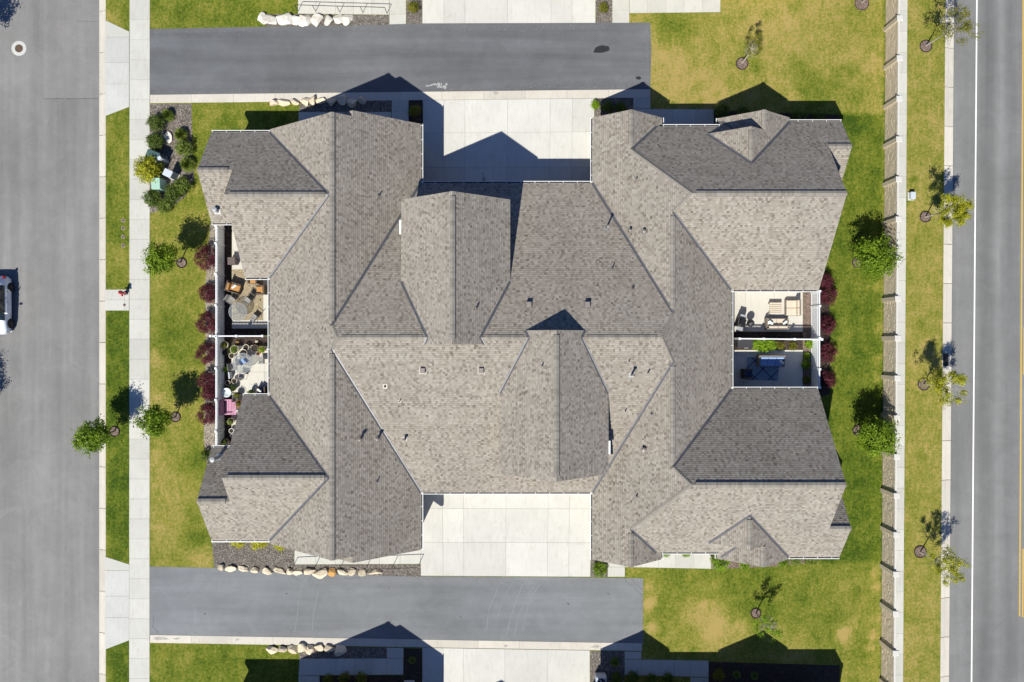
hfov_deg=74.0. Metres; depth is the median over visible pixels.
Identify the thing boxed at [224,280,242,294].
patio armchair
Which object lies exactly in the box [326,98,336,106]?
boulder
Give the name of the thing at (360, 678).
shrub
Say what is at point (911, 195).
utility cabinet
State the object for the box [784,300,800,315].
patio sofa
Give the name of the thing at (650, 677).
shrub
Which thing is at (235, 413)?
garden bench
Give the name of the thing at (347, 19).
boulder
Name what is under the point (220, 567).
boulder
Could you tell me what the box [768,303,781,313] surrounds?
coffee table
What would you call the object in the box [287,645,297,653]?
boulder
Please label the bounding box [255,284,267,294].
patio armchair
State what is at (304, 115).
walkway
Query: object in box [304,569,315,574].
boulder
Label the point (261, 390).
patio armchair
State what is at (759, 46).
young elm tree
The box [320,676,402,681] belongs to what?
planting bed
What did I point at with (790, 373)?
patio
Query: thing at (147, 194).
shrub
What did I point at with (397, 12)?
walkway
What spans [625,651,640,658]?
walkway
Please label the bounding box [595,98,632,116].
planting bed
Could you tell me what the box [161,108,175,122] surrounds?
ornamental grass
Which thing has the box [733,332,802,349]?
planting bed
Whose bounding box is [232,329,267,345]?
planting bed
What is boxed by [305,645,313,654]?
boulder
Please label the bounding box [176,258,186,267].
mulch ring
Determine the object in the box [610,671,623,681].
shrub
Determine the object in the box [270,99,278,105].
boulder
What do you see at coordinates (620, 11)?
walkway
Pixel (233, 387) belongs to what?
flower pot
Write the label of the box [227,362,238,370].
metal chair
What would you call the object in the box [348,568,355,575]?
boulder
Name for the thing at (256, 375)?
patio
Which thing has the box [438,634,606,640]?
grit
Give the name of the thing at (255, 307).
patio rug
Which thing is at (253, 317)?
metal chair
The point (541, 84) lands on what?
grit
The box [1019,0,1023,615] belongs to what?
road centre line
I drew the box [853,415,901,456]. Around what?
young maple tree
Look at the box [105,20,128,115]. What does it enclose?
driveway apron
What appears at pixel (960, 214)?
young locust tree
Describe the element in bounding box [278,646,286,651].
boulder
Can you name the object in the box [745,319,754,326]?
barbecue grill
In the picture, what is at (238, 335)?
vinyl fence
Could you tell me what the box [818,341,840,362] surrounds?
shrub
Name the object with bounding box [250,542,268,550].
shrub
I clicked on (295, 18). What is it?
boulder
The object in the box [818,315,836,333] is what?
shrub
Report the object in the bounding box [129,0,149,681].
sidewalk
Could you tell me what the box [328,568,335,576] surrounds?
boulder
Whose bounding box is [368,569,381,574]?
boulder
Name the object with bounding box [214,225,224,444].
vinyl fence
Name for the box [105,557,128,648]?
driveway apron
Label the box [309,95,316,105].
boulder
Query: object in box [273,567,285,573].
boulder
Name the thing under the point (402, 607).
alley
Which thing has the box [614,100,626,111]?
shrub
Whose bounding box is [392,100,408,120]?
walkway
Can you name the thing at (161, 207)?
shrub
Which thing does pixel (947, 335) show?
kerb
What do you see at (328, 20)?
boulder
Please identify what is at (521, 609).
tyre sweep
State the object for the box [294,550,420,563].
walkway
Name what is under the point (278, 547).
shrub
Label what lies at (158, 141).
shrub
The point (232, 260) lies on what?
storage box
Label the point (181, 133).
ornamental grass
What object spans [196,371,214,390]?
shrub
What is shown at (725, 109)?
shrub
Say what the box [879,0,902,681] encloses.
precast fence
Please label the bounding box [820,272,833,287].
shrub
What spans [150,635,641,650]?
concrete band
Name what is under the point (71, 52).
street patch
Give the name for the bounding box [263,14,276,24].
boulder
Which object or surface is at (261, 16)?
boulder
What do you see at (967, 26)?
young elm tree
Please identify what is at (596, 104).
shrub
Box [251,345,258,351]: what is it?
flower pot
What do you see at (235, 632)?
grit
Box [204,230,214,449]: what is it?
gravel
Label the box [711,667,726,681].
shrub
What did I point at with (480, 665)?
driveway
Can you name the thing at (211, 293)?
shrub
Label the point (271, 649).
boulder
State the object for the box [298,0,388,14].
walkway
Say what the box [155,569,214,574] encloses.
grit
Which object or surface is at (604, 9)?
shrub
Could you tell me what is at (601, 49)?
tar patch
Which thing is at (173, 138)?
gravel
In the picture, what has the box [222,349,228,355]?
flower pot
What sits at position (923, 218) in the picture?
mulch ring
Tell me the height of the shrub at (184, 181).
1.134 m
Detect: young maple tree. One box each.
[69,414,114,458]
[130,400,175,438]
[140,239,180,279]
[852,232,903,282]
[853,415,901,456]
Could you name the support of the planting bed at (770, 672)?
on the lawn at (821, 56)
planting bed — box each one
[150,104,193,212]
[204,223,223,461]
[224,225,231,444]
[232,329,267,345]
[266,14,388,25]
[299,100,390,111]
[299,647,386,657]
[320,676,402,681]
[404,648,421,681]
[406,0,421,22]
[409,100,422,124]
[590,651,623,681]
[591,559,606,576]
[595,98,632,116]
[596,0,611,22]
[709,662,839,681]
[711,554,818,568]
[714,110,839,123]
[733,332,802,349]
[803,292,810,386]
[812,275,829,396]
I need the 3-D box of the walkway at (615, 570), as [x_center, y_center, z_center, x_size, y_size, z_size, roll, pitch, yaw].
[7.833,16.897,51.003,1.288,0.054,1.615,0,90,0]
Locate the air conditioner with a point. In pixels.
(600, 677)
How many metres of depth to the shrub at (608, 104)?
50.55 m
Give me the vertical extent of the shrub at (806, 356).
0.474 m
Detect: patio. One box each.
[231,346,267,439]
[232,228,267,327]
[733,292,802,331]
[733,350,802,386]
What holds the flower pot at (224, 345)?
on the planting bed at (228, 277)
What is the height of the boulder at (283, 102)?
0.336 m
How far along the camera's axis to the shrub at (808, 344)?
50.72 m
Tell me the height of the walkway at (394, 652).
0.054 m
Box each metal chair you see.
[223,294,234,304]
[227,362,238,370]
[235,371,245,379]
[239,349,247,356]
[243,295,253,305]
[248,313,260,322]
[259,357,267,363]
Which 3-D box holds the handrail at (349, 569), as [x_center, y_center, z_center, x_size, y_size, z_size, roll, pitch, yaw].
[-11.692,16.834,50.514,9.503,0.972,0.110,-1,90,0]
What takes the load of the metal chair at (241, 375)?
on the patio at (256, 375)
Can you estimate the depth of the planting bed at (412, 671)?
50.99 m
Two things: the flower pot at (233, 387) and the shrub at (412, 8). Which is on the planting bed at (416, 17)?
the shrub at (412, 8)
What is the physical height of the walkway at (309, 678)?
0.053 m
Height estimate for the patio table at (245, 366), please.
0.727 m
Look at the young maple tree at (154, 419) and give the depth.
47.84 m
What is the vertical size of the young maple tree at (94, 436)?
4.031 m
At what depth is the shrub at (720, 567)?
50.34 m
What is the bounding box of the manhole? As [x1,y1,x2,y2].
[11,41,25,55]
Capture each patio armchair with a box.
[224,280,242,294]
[247,280,258,283]
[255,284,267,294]
[256,387,266,393]
[741,369,752,378]
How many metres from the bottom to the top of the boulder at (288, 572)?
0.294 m
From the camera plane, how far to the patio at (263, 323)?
50.98 m
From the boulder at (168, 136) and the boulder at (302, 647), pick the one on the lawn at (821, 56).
the boulder at (302, 647)
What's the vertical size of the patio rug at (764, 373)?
0.012 m
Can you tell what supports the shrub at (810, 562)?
on the planting bed at (734, 565)
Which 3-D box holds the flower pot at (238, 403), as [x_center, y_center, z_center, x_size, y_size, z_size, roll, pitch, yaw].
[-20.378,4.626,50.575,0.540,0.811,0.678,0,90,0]
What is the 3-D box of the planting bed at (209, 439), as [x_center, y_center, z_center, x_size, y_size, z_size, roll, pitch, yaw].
[-22.381,0.154,51.005,1.538,0.029,18.035,0,90,0]
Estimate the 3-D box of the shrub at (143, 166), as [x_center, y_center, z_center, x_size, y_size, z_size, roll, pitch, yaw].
[-26.882,-12.703,50.043,2.202,1.925,2.303,0,90,0]
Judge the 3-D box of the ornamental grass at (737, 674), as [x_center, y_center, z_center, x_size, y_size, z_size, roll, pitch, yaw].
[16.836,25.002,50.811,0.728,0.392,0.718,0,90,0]
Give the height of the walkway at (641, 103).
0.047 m
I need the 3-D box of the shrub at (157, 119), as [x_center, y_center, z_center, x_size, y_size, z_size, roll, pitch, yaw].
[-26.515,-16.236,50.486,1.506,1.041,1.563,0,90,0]
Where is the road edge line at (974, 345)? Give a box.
[971,0,977,681]
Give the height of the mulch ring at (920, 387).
0.062 m
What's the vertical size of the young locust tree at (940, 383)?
3.746 m
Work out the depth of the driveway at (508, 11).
50.98 m
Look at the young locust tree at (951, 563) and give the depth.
48.19 m
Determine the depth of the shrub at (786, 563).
50.61 m
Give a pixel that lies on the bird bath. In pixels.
(226, 392)
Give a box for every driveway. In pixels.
[421,494,590,576]
[422,0,595,22]
[422,648,589,681]
[423,98,593,180]
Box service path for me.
[105,290,128,310]
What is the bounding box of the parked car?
[0,276,14,333]
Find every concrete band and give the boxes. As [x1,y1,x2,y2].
[150,89,649,102]
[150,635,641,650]
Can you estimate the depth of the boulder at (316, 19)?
50.78 m
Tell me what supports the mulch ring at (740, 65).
on the lawn at (821, 56)
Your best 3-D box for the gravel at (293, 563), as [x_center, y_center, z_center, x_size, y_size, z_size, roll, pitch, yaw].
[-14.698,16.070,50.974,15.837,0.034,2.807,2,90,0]
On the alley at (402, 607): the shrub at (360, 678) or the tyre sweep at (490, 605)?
the tyre sweep at (490, 605)
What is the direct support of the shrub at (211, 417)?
on the planting bed at (209, 439)
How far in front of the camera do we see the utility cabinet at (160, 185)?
50.10 m
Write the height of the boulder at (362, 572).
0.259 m
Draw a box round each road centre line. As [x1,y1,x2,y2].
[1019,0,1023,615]
[1022,549,1023,616]
[1023,330,1023,374]
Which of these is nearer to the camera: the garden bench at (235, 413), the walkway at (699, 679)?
the garden bench at (235, 413)
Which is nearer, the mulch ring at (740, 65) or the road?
the mulch ring at (740, 65)
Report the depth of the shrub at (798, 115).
50.43 m
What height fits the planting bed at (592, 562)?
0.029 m
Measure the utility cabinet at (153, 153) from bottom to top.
1.010 m
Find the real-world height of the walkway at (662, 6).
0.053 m
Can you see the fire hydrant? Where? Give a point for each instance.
(123, 292)
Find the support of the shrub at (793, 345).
on the planting bed at (799, 335)
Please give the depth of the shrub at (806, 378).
50.80 m
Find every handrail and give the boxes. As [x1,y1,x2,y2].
[289,563,419,570]
[294,4,386,12]
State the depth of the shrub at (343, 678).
50.63 m
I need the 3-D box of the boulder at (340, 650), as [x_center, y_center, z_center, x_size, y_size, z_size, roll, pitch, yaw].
[-12.827,23.219,50.860,0.935,0.350,0.874,5,90,0]
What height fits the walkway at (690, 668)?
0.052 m
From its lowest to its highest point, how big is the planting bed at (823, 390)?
0.029 m
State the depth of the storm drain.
50.97 m
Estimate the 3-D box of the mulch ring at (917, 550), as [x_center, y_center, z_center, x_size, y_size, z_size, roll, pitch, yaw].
[30.654,15.827,50.979,0.953,0.062,0.948,0,90,0]
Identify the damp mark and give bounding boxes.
[154,637,166,639]
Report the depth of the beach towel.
50.23 m
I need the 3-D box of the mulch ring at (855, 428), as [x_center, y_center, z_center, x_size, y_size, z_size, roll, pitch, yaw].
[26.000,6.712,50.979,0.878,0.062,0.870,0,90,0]
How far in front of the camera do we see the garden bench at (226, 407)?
50.55 m
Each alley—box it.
[150,23,650,94]
[150,567,642,643]
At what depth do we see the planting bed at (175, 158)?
50.99 m
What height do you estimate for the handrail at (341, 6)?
0.972 m
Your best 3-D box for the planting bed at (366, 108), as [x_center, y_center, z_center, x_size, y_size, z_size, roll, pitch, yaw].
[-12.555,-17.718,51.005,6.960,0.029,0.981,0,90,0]
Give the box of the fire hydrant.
[118,290,127,295]
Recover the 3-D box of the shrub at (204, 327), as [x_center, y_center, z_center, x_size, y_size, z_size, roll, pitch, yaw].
[-22.523,-1.412,50.328,1.875,1.357,2.062,0,90,0]
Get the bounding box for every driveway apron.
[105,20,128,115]
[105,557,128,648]
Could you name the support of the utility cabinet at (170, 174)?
on the planting bed at (175, 158)
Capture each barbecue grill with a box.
[734,314,746,330]
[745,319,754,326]
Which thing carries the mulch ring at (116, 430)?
on the lawn at (821, 56)
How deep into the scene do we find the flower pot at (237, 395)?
50.57 m
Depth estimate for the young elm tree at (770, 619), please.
48.70 m
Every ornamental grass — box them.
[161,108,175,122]
[173,128,187,141]
[180,157,195,172]
[408,656,416,663]
[609,657,619,667]
[733,671,740,678]
[750,671,758,679]
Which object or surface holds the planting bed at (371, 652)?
on the lawn at (821, 56)
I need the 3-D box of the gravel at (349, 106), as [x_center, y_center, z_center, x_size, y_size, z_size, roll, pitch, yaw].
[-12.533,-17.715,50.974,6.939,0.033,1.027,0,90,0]
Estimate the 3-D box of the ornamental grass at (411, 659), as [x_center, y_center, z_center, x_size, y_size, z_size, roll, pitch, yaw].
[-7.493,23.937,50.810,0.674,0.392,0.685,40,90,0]
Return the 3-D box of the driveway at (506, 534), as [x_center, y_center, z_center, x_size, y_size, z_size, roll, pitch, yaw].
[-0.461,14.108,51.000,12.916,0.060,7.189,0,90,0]
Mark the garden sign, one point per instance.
(230, 375)
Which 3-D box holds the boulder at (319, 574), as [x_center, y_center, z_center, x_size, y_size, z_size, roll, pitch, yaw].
[-14.346,17.475,50.845,1.206,0.373,0.642,-27,90,0]
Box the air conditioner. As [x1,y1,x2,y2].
[595,672,606,681]
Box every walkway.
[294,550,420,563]
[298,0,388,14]
[299,112,390,120]
[299,658,402,675]
[299,676,319,681]
[387,648,402,657]
[389,0,405,23]
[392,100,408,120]
[608,563,624,576]
[612,0,628,22]
[625,554,710,568]
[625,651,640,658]
[625,659,708,676]
[629,0,719,12]
[633,98,649,108]
[633,109,713,123]
[690,677,708,681]
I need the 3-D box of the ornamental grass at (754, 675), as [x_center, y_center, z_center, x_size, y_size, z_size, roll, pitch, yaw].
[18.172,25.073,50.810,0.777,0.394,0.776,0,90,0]
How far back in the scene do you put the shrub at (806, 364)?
50.72 m
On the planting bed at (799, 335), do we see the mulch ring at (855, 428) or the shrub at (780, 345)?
the shrub at (780, 345)
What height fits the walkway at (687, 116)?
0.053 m
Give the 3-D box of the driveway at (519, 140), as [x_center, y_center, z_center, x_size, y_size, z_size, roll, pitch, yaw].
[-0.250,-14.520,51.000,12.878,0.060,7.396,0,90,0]
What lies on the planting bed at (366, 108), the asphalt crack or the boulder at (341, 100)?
the boulder at (341, 100)
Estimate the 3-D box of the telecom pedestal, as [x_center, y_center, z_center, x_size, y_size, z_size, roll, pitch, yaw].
[-25.962,-13.481,50.470,0.370,1.060,0.340,-29,90,0]
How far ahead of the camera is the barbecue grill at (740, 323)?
50.12 m
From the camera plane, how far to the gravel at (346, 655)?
50.98 m
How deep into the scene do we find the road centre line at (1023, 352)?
51.13 m
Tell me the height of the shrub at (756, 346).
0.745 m
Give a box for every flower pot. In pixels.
[220,340,228,348]
[221,438,229,444]
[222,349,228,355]
[226,418,234,425]
[228,345,239,353]
[229,384,236,391]
[233,392,241,398]
[235,399,240,407]
[243,344,249,349]
[247,389,255,393]
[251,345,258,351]
[256,346,265,352]
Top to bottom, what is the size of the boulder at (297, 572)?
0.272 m
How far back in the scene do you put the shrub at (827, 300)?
50.32 m
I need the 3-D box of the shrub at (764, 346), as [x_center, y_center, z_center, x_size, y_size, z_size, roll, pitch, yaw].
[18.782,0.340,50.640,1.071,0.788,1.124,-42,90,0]
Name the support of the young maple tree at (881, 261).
on the mulch ring at (853, 261)
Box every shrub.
[133,152,164,184]
[140,188,160,206]
[144,131,164,151]
[145,113,165,132]
[153,198,172,213]
[163,182,182,203]
[173,138,193,157]
[173,176,191,195]
[192,244,214,271]
[193,341,214,364]
[194,308,219,334]
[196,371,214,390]
[196,402,218,424]
[197,283,214,303]
[200,385,214,400]
[200,448,209,461]
[230,542,246,548]
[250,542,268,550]
[273,545,284,551]
[323,673,332,681]
[337,671,350,681]
[355,671,366,681]
[405,1,419,13]
[408,104,421,117]
[590,99,599,109]
[591,561,608,577]
[597,2,610,14]
[600,99,613,113]
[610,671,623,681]
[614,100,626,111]
[626,670,639,681]
[645,671,657,681]
[661,672,674,681]
[710,554,730,572]
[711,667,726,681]
[712,100,729,118]
[736,105,750,114]
[738,563,749,569]
[753,340,762,351]
[759,340,769,352]
[766,340,776,350]
[775,340,784,350]
[778,560,788,567]
[788,342,797,350]
[789,559,801,566]
[790,111,807,118]
[800,360,811,369]
[802,559,819,566]
[803,352,811,359]
[803,375,810,383]
[804,340,813,348]
[810,112,825,118]
[818,284,837,305]
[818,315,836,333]
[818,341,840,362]
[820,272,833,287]
[820,370,837,387]
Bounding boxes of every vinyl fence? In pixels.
[209,335,267,336]
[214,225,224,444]
[733,337,822,340]
[810,290,820,388]
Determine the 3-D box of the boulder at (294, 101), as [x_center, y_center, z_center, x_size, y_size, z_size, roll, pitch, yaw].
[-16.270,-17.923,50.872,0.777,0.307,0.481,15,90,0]
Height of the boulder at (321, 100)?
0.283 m
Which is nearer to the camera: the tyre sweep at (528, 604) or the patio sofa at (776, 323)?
the patio sofa at (776, 323)
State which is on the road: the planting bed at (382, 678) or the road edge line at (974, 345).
the road edge line at (974, 345)
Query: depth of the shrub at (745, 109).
50.52 m
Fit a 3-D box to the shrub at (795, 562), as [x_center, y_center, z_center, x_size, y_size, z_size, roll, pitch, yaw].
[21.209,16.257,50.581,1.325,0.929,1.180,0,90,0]
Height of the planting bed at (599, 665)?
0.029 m
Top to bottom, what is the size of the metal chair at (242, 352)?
0.476 m
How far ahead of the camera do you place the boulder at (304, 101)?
50.77 m
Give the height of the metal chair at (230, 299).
0.938 m
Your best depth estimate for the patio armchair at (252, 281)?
50.52 m
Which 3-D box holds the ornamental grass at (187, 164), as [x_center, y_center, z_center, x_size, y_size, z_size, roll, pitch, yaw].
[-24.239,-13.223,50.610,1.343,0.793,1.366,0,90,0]
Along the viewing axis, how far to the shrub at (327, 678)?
50.68 m
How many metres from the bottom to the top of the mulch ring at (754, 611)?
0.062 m
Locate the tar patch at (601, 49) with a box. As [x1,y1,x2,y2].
[594,45,608,52]
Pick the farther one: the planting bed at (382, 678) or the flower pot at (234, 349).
the planting bed at (382, 678)
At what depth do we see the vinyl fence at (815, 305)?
50.21 m
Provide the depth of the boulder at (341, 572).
50.82 m
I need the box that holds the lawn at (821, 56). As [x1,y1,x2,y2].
[105,0,945,681]
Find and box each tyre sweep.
[295,587,301,629]
[311,589,318,633]
[486,580,500,630]
[506,585,521,634]
[514,586,533,635]
[523,584,539,629]
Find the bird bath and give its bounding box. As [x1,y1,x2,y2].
[222,388,231,396]
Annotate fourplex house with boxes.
[197,109,851,566]
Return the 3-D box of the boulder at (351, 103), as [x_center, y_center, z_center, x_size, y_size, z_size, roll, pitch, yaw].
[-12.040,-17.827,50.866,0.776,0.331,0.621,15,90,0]
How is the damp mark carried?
on the concrete band at (407, 643)
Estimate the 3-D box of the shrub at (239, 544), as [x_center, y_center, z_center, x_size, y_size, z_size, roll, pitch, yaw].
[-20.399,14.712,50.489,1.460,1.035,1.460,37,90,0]
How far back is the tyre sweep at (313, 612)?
50.99 m
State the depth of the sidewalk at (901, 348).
50.98 m
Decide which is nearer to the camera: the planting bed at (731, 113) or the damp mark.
the damp mark
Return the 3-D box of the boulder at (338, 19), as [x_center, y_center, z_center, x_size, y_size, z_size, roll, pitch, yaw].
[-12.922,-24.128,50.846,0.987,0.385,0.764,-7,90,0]
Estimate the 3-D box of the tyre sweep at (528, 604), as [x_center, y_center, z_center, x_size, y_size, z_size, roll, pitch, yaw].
[1.337,19.886,50.989,0.358,0.001,3.701,20,90,0]
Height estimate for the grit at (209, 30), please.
0.001 m
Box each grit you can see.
[154,28,256,36]
[154,87,325,92]
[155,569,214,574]
[155,627,310,635]
[333,25,603,34]
[338,576,632,585]
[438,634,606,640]
[441,81,627,89]
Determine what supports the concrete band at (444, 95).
on the lawn at (821, 56)
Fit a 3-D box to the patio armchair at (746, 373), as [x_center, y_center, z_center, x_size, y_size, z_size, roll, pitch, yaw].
[17.532,2.441,50.580,0.780,0.800,0.720,0,90,0]
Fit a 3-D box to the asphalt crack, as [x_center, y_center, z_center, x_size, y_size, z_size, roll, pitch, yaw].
[-33.233,-18.262,51.121,4.164,0.001,0.084,0,90,0]
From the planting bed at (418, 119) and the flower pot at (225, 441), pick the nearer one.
the flower pot at (225, 441)
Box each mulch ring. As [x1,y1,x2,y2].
[110,426,119,436]
[171,412,180,421]
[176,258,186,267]
[736,57,747,69]
[751,608,760,618]
[852,257,862,267]
[852,425,861,435]
[854,0,868,10]
[914,545,926,557]
[917,378,929,390]
[919,40,931,52]
[919,211,930,222]
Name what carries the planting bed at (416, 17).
on the lawn at (821, 56)
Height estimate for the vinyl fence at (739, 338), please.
1.518 m
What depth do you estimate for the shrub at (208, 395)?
50.41 m
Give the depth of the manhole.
51.12 m
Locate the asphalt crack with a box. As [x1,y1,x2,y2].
[43,98,97,98]
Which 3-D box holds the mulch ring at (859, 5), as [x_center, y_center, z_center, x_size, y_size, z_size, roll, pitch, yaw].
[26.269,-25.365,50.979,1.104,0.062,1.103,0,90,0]
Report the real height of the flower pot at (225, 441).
0.818 m
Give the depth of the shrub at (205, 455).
50.54 m
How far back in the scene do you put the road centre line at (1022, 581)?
51.13 m
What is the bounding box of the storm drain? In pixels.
[942,353,948,366]
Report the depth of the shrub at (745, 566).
50.64 m
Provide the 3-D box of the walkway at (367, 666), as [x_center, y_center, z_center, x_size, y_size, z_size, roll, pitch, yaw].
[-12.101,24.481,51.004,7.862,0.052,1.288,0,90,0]
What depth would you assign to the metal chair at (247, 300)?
50.54 m
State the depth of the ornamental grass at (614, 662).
50.79 m
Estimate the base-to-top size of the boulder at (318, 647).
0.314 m
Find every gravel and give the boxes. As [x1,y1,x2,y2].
[150,104,193,210]
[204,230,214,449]
[212,542,419,576]
[268,14,388,25]
[299,647,384,658]
[300,99,390,111]
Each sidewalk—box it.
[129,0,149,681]
[895,0,906,681]
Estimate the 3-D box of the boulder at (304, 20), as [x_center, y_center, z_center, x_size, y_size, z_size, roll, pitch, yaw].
[-15.559,-23.988,50.841,1.215,0.400,0.966,-25,90,0]
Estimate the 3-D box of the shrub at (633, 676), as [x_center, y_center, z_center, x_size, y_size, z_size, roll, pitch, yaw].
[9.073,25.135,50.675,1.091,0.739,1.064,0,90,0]
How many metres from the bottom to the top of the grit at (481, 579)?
0.001 m
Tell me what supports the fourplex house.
on the lawn at (821, 56)
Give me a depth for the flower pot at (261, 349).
50.48 m
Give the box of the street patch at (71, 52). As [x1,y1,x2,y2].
[44,0,100,98]
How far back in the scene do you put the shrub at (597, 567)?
50.46 m
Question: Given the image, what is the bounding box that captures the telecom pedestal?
[157,156,168,164]
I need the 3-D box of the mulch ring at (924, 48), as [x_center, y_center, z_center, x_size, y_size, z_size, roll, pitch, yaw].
[31.077,-22.135,50.979,0.953,0.062,0.948,0,90,0]
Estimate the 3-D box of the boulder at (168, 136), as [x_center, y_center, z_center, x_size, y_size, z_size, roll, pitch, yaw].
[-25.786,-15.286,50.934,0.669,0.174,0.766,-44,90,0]
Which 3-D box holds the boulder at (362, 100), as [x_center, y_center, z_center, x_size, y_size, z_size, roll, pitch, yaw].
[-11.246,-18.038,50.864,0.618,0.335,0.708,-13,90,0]
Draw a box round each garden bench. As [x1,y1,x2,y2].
[220,399,233,414]
[231,402,237,414]
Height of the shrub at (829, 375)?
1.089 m
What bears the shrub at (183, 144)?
on the planting bed at (175, 158)
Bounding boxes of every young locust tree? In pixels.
[919,367,969,408]
[920,544,973,586]
[925,192,976,229]
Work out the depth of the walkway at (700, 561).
50.98 m
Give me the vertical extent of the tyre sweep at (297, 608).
0.001 m
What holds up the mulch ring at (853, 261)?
on the lawn at (821, 56)
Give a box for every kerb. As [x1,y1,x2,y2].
[99,0,105,681]
[940,0,953,681]
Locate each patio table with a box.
[229,302,246,320]
[232,353,252,372]
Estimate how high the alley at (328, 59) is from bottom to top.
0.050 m
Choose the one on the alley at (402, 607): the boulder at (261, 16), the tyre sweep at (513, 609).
the tyre sweep at (513, 609)
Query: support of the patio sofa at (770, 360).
on the patio at (790, 373)
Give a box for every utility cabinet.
[144,149,167,165]
[151,178,166,191]
[162,168,179,180]
[907,192,915,199]
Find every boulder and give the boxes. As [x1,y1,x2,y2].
[164,131,171,142]
[217,564,224,570]
[225,566,235,571]
[238,566,247,571]
[250,567,258,572]
[257,12,266,24]
[262,568,272,574]
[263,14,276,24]
[266,646,277,653]
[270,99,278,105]
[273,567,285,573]
[276,13,293,24]
[277,99,289,105]
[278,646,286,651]
[286,568,292,574]
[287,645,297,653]
[290,98,298,104]
[292,15,299,24]
[293,567,302,574]
[296,14,310,26]
[298,643,306,652]
[300,98,308,105]
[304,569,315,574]
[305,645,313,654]
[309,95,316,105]
[311,13,323,26]
[312,568,327,578]
[314,645,323,650]
[316,98,326,103]
[324,15,332,25]
[324,645,335,651]
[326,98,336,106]
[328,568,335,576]
[333,14,343,23]
[334,645,346,655]
[337,95,345,104]
[337,570,347,574]
[342,14,353,25]
[346,99,356,107]
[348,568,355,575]
[358,96,365,104]
[358,568,366,575]
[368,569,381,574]
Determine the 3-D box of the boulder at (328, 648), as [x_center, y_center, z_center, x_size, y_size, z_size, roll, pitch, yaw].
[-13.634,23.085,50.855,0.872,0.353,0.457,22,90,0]
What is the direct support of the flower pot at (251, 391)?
on the patio at (256, 375)
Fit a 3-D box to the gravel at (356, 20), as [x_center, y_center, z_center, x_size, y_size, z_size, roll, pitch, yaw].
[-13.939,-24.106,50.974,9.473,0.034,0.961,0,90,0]
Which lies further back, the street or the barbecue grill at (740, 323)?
the street
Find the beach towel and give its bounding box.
[239,357,248,364]
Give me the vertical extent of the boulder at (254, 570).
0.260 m
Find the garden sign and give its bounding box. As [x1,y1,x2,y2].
[228,372,232,378]
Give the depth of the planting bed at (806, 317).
50.99 m
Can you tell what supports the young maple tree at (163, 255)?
on the mulch ring at (183, 263)
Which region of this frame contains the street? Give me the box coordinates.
[0,0,100,681]
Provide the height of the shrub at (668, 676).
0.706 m
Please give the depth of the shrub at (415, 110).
50.52 m
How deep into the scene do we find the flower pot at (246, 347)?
50.66 m
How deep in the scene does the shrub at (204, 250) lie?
50.08 m
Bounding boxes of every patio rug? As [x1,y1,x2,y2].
[232,270,262,319]
[746,357,778,380]
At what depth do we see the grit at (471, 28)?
50.99 m
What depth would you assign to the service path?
50.98 m
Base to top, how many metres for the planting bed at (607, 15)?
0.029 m
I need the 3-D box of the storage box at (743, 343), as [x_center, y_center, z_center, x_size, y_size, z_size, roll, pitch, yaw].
[17.304,0.222,50.665,1.140,0.630,0.620,0,90,0]
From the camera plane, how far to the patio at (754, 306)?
50.98 m
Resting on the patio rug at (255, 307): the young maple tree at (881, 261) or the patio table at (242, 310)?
the patio table at (242, 310)
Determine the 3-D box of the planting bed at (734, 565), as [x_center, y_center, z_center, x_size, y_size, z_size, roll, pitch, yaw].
[19.698,16.324,51.005,9.441,0.029,1.615,0,90,0]
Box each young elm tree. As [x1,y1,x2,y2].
[742,32,763,63]
[753,613,784,640]
[925,2,984,46]
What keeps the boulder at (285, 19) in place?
on the lawn at (821, 56)
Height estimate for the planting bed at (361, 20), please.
0.029 m
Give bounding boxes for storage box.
[227,257,237,264]
[735,340,752,347]
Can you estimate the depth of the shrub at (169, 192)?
50.27 m
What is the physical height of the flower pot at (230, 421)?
0.768 m
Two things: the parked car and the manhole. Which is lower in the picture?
the parked car
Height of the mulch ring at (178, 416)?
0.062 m
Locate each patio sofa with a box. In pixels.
[756,355,785,366]
[764,318,789,328]
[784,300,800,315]
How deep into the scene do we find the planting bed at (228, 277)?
50.99 m
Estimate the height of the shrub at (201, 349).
1.346 m
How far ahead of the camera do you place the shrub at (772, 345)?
50.62 m
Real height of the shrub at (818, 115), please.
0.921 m
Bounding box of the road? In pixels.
[949,0,1023,681]

